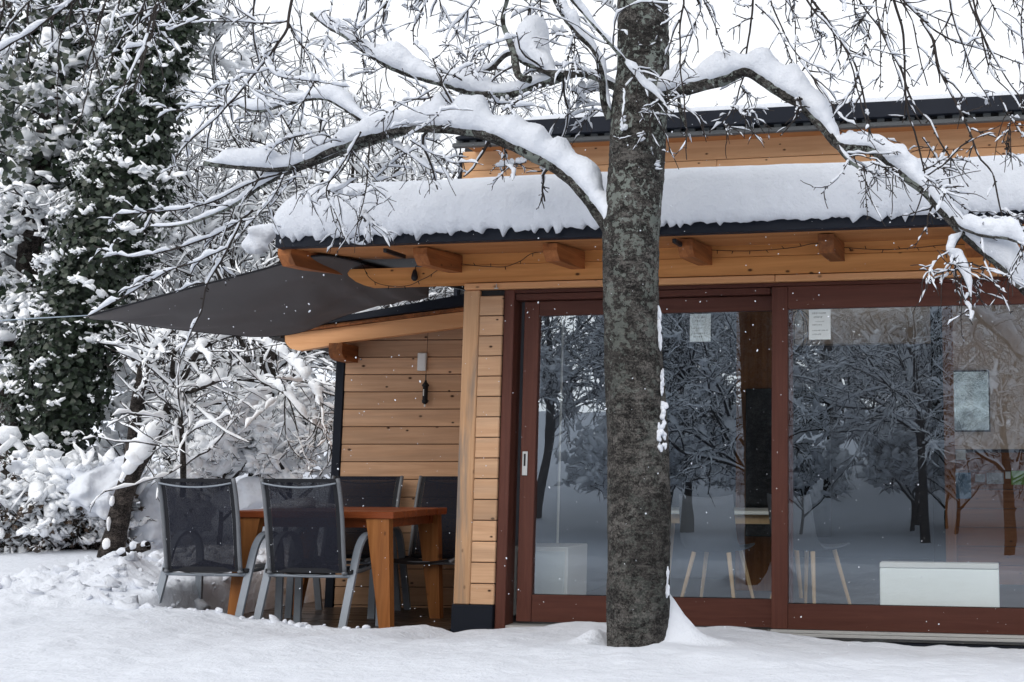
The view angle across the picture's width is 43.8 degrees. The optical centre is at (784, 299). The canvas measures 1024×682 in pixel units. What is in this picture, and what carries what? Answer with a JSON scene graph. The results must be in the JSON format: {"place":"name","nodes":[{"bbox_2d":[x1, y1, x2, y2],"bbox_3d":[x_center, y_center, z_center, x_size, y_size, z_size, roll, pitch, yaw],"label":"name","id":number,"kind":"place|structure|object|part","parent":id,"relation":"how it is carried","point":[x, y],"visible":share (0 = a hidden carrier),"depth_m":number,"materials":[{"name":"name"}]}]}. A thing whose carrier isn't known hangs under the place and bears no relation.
{"place":"outdoors","nodes":[
{"label":"outdoors","id":0,"kind":"place"},
{"bbox_2d":[241,223,275,253],"bbox_3d":[-3.761,-0.433,8.754,0.203,0.221,0.230,6,-10,-39],"label":"snow ball","id":1,"kind":"object","parent":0,"point":[264,234],"visible":0.94,"depth_m":8.69,"materials":[{"name":"white snow"}]},
{"bbox_2d":[3,0,1011,678],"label":"falling snow","id":2,"kind":"structure","parent":0,"point":[419,380],"depth_m":4.34,"materials":[{"name":"white snow"}]},
{"bbox_2d":[0,342,1023,681],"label":"ground","id":3,"kind":"structure","parent":0,"point":[60,636],"depth_m":5.95,"materials":[{"name":"white snow"}]},
{"bbox_2d":[0,0,139,479],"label":"ivy-covered tree","id":4,"kind":"object","parent":3,"relation":"on","point":[38,153],"visible":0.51,"depth_m":13.28,"materials":[{"name":"green plant"}]},
{"bbox_2d":[0,426,160,553],"bbox_3d":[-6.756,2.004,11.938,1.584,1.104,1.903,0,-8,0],"label":"hedge","id":5,"kind":"object","parent":3,"relation":"on","point":[57,509],"visible":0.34,"depth_m":11.33,"materials":[{"name":"white plant"}]},
{"bbox_2d":[6,455,144,519],"bbox_3d":[-6.710,1.730,11.355,1.319,0.623,0.708,0,-8,0],"label":"snow pillow","id":6,"kind":"object","parent":5,"relation":"on","point":[82,491],"visible":0.65,"depth_m":11.19,"materials":[{"name":"white snow"}]},
{"bbox_2d":[0,66,180,445],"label":"bare tree","id":7,"kind":"object","parent":3,"relation":"on","point":[20,128],"depth_m":14.99,"materials":[{"name":"white plant"}]},
{"bbox_2d":[0,0,224,465],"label":"ivy tree","id":8,"kind":"object","parent":3,"relation":"on","point":[126,157],"visible":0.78,"depth_m":12.54,"materials":[{"name":"green plant"}]},
{"bbox_2d":[101,541,150,557],"bbox_3d":[-5.598,2.158,10.305,0.475,0.236,0.136,0,-8,0],"label":"fallen log","id":9,"kind":"object","parent":3,"relation":"on","point":[141,547],"visible":0.46,"depth_m":10.28,"materials":[{"name":"brown plant"}]},
{"bbox_2d":[126,467,169,548],"bbox_3d":[-6.249,2.151,12.267,0.669,0.917,1.265,0,-8,0],"label":"snow pillow","id":10,"kind":"object","parent":3,"relation":"on","point":[151,530],"visible":0.24,"depth_m":11.73,"materials":[{"name":"white snow"}]},
{"bbox_2d":[83,358,279,473],"bbox_3d":[-6.657,1.645,13.494,2.338,2.009,1.775,2,-8,-18],"label":"snowy shrub","id":11,"kind":"object","parent":3,"relation":"on","point":[120,432],"visible":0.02,"depth_m":13.29,"materials":[{"name":"white snow"}]},
{"bbox_2d":[0,550,370,628],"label":"snow crumbs","id":12,"kind":"object","parent":3,"relation":"on","point":[126,603],"visible":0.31,"depth_m":7.83,"materials":[{"name":"white snow"}]},
{"bbox_2d":[78,276,335,557],"bbox_3d":[-4.940,1.058,10.921,2.678,2.644,1.715,0,-8,0],"label":"leaning tree","id":13,"kind":"object","parent":3,"relation":"on","point":[175,399],"visible":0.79,"depth_m":10.79,"materials":[{"name":"white plant"}]},
{"bbox_2d":[95,111,329,398],"bbox_3d":[-9.278,-0.146,18.993,4.873,6.356,6.121,4,-9,-28],"label":"bare tree","id":14,"kind":"object","parent":3,"relation":"on","point":[193,154],"visible":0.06,"depth_m":18.81,"materials":[{"name":"white plant"}]},
{"bbox_2d":[147,377,332,512],"bbox_3d":[-5.581,1.635,12.116,1.987,1.708,1.509,-3,-8,20],"label":"snowy shrub","id":15,"kind":"object","parent":3,"relation":"on","point":[229,457],"visible":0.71,"depth_m":11.85,"materials":[{"name":"white snow"}]},
{"bbox_2d":[230,476,270,509],"bbox_3d":[-5.283,1.909,11.910,0.624,0.357,0.351,0,-8,0],"label":"snow pillow","id":16,"kind":"object","parent":15,"relation":"on","point":[249,493],"visible":0.45,"depth_m":11.79,"materials":[{"name":"white snow"}]},
{"bbox_2d":[35,0,453,475],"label":"bare tree","id":17,"kind":"object","parent":3,"relation":"on","point":[203,268],"visible":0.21,"depth_m":13.87,"materials":[{"name":"white plant"}]},
{"bbox_2d":[168,384,333,478],"bbox_3d":[-5.434,1.679,13.281,1.686,1.909,2.221,-7,-10,41],"label":"snowy shrub","id":18,"kind":"object","parent":3,"relation":"on","point":[288,462],"visible":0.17,"depth_m":13.09,"materials":[{"name":"white snow"}]},
{"bbox_2d":[290,370,335,473],"bbox_3d":[-6.330,1.881,17.361,1.952,2.210,2.572,8,-11,-44],"label":"snowy shrub","id":19,"kind":"object","parent":3,"relation":"on","point":[329,399],"visible":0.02,"depth_m":17.24,"materials":[{"name":"white snow"}]},
{"bbox_2d":[165,0,464,396],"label":"bare tree","id":20,"kind":"object","parent":3,"relation":"on","point":[358,168],"visible":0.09,"depth_m":15.82,"materials":[{"name":"white plant"}]},
{"bbox_2d":[244,599,451,630],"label":"deck","id":21,"kind":"structure","parent":3,"relation":"on","point":[328,617],"depth_m":8.45,"materials":[{"name":"brown wood"}]},
{"bbox_2d":[156,478,283,620],"bbox_3d":[-3.694,1.653,7.979,0.634,0.969,0.618,-1,-8,9],"label":"chair","id":22,"kind":"object","parent":21,"relation":"on","point":[201,509],"visible":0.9,"depth_m":7.80,"materials":[{"name":"black fabric"}]},
{"bbox_2d":[254,478,377,627],"bbox_3d":[-2.990,1.640,7.880,0.634,0.969,0.618,-1,-8,10],"label":"chair","id":23,"kind":"object","parent":21,"relation":"on","point":[304,535],"visible":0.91,"depth_m":7.71,"materials":[{"name":"grey fabric"}]},
{"bbox_2d":[227,507,446,627],"bbox_3d":[-2.990,1.794,8.223,1.150,0.751,0.767,-1,-8,10],"label":"terrace table","id":24,"kind":"object","parent":21,"relation":"on","point":[379,523],"visible":0.67,"depth_m":7.96,"materials":[{"name":"brown wood"}]},
{"bbox_2d":[284,476,403,618],"bbox_3d":[-3.116,1.752,8.714,0.634,0.969,0.618,-1,-8,4],"label":"chair","id":25,"kind":"object","parent":21,"relation":"on","point":[372,491],"visible":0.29,"depth_m":8.96,"materials":[{"name":"black"}]},
{"bbox_2d":[269,294,463,607],"bbox_3d":[-2.853,1.390,10.505,1.860,2.556,3.310,0,-8,2],"label":"timber annex","id":26,"kind":"object","parent":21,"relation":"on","point":[384,433],"visible":0.42,"depth_m":9.19,"materials":[{"name":"brown wood"}]},
{"bbox_2d":[417,353,426,370],"bbox_3d":[-2.744,0.474,9.245,0.068,0.136,0.033,0,-8,2],"label":"wall lamp","id":27,"kind":"object","parent":26,"relation":"attached to","point":[421,362],"visible":1,"depth_m":9.23,"materials":[{"name":"white plastic"}]},
{"bbox_2d":[422,295,430,406],"bbox_3d":[-2.702,0.387,9.224,0.056,0.852,0.056,0,-8,2],"label":"hanging lantern","id":28,"kind":"object","parent":26,"relation":"hanging from","point":[425,384],"visible":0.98,"depth_m":9.17,"materials":[{"name":"black metal"}]},
{"bbox_2d":[375,476,457,616],"bbox_3d":[-2.496,1.750,8.696,0.634,0.969,0.618,-1,-8,9],"label":"chair","id":29,"kind":"object","parent":21,"relation":"on","point":[437,491],"visible":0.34,"depth_m":8.90,"materials":[{"name":"black fabric"}]},
{"bbox_2d":[212,25,598,370],"bbox_3d":[-4.581,-0.819,17.329,6.227,7.617,5.961,2,-8,-12],"label":"bare tree","id":30,"kind":"object","parent":3,"relation":"on","point":[505,65],"depth_m":18.25,"materials":[{"name":"white plant"}]},
{"bbox_2d":[0,0,1023,646],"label":"cherry tree","id":31,"kind":"object","parent":3,"relation":"on","point":[646,88],"visible":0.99,"depth_m":6.33,"materials":[{"name":"grey plant"}]},
{"bbox_2d":[437,59,717,139],"bbox_3d":[-3.370,-0.553,20.261,5.458,7.118,6.855,-7,-11,44],"label":"bare tree","id":32,"kind":"object","parent":3,"relation":"on","point":[528,115],"depth_m":21.04,"materials":[{"name":"white plant"}]},
{"bbox_2d":[275,94,1023,648],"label":"timber house","id":33,"kind":"structure","parent":3,"relation":"on","point":[745,430],"depth_m":10.15,"materials":[{"name":"brown wood"}]},
{"bbox_2d":[0,254,428,336],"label":"shade sail","id":34,"kind":"object","parent":33,"relation":"attached to","point":[254,303],"visible":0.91,"depth_m":8.18,"materials":[{"name":"fabric"}]},
{"bbox_2d":[411,265,417,280],"bbox_3d":[-2.491,-0.178,8.230,0.044,0.113,0.053,-1,-8,10],"label":"hanging bulb","id":35,"kind":"object","parent":33,"relation":"hanging from","point":[414,276],"visible":0.94,"depth_m":8.21,"materials":[{"name":"black glass"}]},
{"bbox_2d":[513,543,586,615],"bbox_3d":[-1.654,1.964,8.576,0.411,0.467,0.406,-1,-8,10],"label":"side cabinet","id":36,"kind":"object","parent":33,"relation":"on","point":[568,567],"visible":0.36,"depth_m":8.39,"materials":[{"name":"white plastic"}]},
{"label":"door panel","id":37,"kind":"part","parent":36,"relation":"part of","materials":[{"name":"wood"}]},
{"bbox_2d":[556,316,563,542],"bbox_3d":[-1.639,1.043,8.905,0.100,2.420,0.100,-1,-8,10],"label":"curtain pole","id":38,"kind":"object","parent":33,"relation":"on","point":[560,424],"visible":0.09,"depth_m":8.91,"materials":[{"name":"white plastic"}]},
{"bbox_2d":[273,154,1023,242],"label":"roof snow","id":39,"kind":"structure","parent":33,"relation":"on","point":[757,192],"depth_m":7.15,"materials":[{"name":"white snow"}]},
{"bbox_2d":[516,296,792,627],"bbox_3d":[-0.846,1.035,7.923,1.820,2.094,0.065,-1,-8,10],"label":"sliding door","id":40,"kind":"structure","parent":33,"relation":"in","point":[756,612],"depth_m":7.95,"materials":[{"name":"brown wood"}]},
{"bbox_2d":[361,243,964,288],"bbox_3d":[-0.771,-0.258,7.924,4.292,0.302,0.027,-1,-8,10],"label":"light string","id":41,"kind":"object","parent":33,"relation":"attached to","point":[714,250],"visible":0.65,"depth_m":7.86,"materials":[{"name":"black plastic"}]},
{"bbox_2d":[690,314,710,341],"bbox_3d":[-0.552,0.187,7.986,0.140,0.183,0.004,-1,-8,10],"label":"paper notice","id":42,"kind":"object","parent":33,"relation":"attached to","point":[700,327],"visible":1,"depth_m":7.99,"materials":[{"name":"white paper"}]},
{"bbox_2d":[679,494,754,597],"bbox_3d":[-0.477,1.803,8.631,0.462,0.847,0.461,-3,-8,18],"label":"shell chair","id":43,"kind":"object","parent":33,"relation":"on","point":[713,529],"visible":0.95,"depth_m":8.49,"materials":[{"name":"grey paint"}]},
{"bbox_2d":[670,507,802,597],"bbox_3d":[-0.465,1.991,9.506,1.181,0.702,0.700,-1,-8,10],"label":"white table","id":44,"kind":"object","parent":33,"relation":"on","point":[751,515],"visible":0.23,"depth_m":9.33,"materials":[{"name":"wood"}]},
{"bbox_2d":[745,388,830,536],"bbox_3d":[0.030,1.368,10.268,0.725,1.238,0.040,-1,-8,10],"label":"cabinet door","id":45,"kind":"structure","parent":33,"relation":"in","point":[811,445],"depth_m":10.26,"materials":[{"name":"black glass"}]},
{"bbox_2d":[793,310,811,354],"bbox_3d":[0.103,0.098,8.815,0.204,0.611,0.179,-1,-8,10],"label":"hoop lamp","id":46,"kind":"object","parent":33,"relation":"hanging from","point":[799,321],"visible":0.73,"depth_m":8.79,"materials":[{"name":"black metal"}]},
{"bbox_2d":[767,493,850,603],"bbox_3d":[0.174,1.821,8.767,0.462,0.847,0.461,-7,-10,41],"label":"shell chair","id":47,"kind":"object","parent":33,"relation":"on","point":[804,531],"visible":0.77,"depth_m":8.60,"materials":[{"name":"grey paint"}]},
{"bbox_2d":[809,309,830,339],"bbox_3d":[0.224,0.161,7.766,0.139,0.192,0.004,-1,-8,10],"label":"paper notice","id":48,"kind":"object","parent":33,"relation":"attached to","point":[819,324],"visible":1,"depth_m":7.77,"materials":[{"name":"white paper"}]},
{"bbox_2d":[771,281,1023,634],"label":"sliding door","id":49,"kind":"structure","parent":33,"relation":"in","point":[843,617],"depth_m":7.61,"materials":[{"name":"brown wood"}]},
{"bbox_2d":[956,450,965,459],"bbox_3d":[1.548,1.369,10.734,0.086,0.087,0.009,-1,-8,10],"label":"wall card","id":50,"kind":"object","parent":33,"relation":"attached to","point":[960,454],"depth_m":10.73,"materials":[{"name":"paper"}]},
{"bbox_2d":[956,473,970,498],"bbox_3d":[1.541,1.634,10.700,0.185,0.226,0.009,-1,-8,10],"label":"wall poster","id":51,"kind":"object","parent":33,"relation":"attached to","point":[963,485],"depth_m":10.69,"materials":[{"name":"blue paper"}]},
{"bbox_2d":[953,370,990,431],"bbox_3d":[1.622,0.895,10.738,0.362,0.539,0.024,-1,-6,10],"label":"wall mirror","id":52,"kind":"object","parent":33,"relation":"attached to","point":[973,388],"depth_m":10.72,"materials":[{"name":"glass"}]},
{"bbox_2d":[975,474,984,481],"bbox_3d":[1.709,1.566,10.678,0.081,0.068,0.009,-1,-8,10],"label":"wall card","id":53,"kind":"object","parent":33,"relation":"attached to","point":[979,477],"depth_m":10.67,"materials":[{"name":"grey paper"}]},
{"bbox_2d":[987,473,1003,483],"bbox_3d":[1.838,1.562,10.655,0.148,0.097,0.009,-1,-8,10],"label":"wall card","id":54,"kind":"object","parent":33,"relation":"attached to","point":[995,478],"depth_m":10.65,"materials":[{"name":"grey paper"}]},
{"bbox_2d":[1005,472,1010,478],"bbox_3d":[1.946,1.534,10.639,0.043,0.060,0.009,-1,-8,10],"label":"wall card","id":55,"kind":"object","parent":33,"relation":"attached to","point":[1007,475],"depth_m":10.63,"materials":[{"name":"paper"}]},
{"bbox_2d":[1011,471,1023,484],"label":"wall card","id":56,"kind":"object","parent":33,"relation":"attached to","point":[1017,477],"depth_m":10.62,"materials":[{"name":"green paper"}]},
{"bbox_2d":[0,0,1023,341],"label":"sky","id":57,"kind":"structure","parent":0,"point":[763,31],"materials":[{"name":"white"}]},
{"bbox_2d":[525,89,1022,119],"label":"roof snow","id":58,"kind":"structure","parent":0,"point":[877,99],"depth_m":10.68,"materials":[{"name":"white snow"}]},
{"bbox_2d":[880,561,999,606],"bbox_3d":[0.959,1.857,7.553,0.731,0.447,0.105,-1,-8,10],"label":"radiator","id":59,"kind":"object","parent":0,"point":[906,583],"visible":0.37,"depth_m":7.52,"materials":[{"name":"white metal"}]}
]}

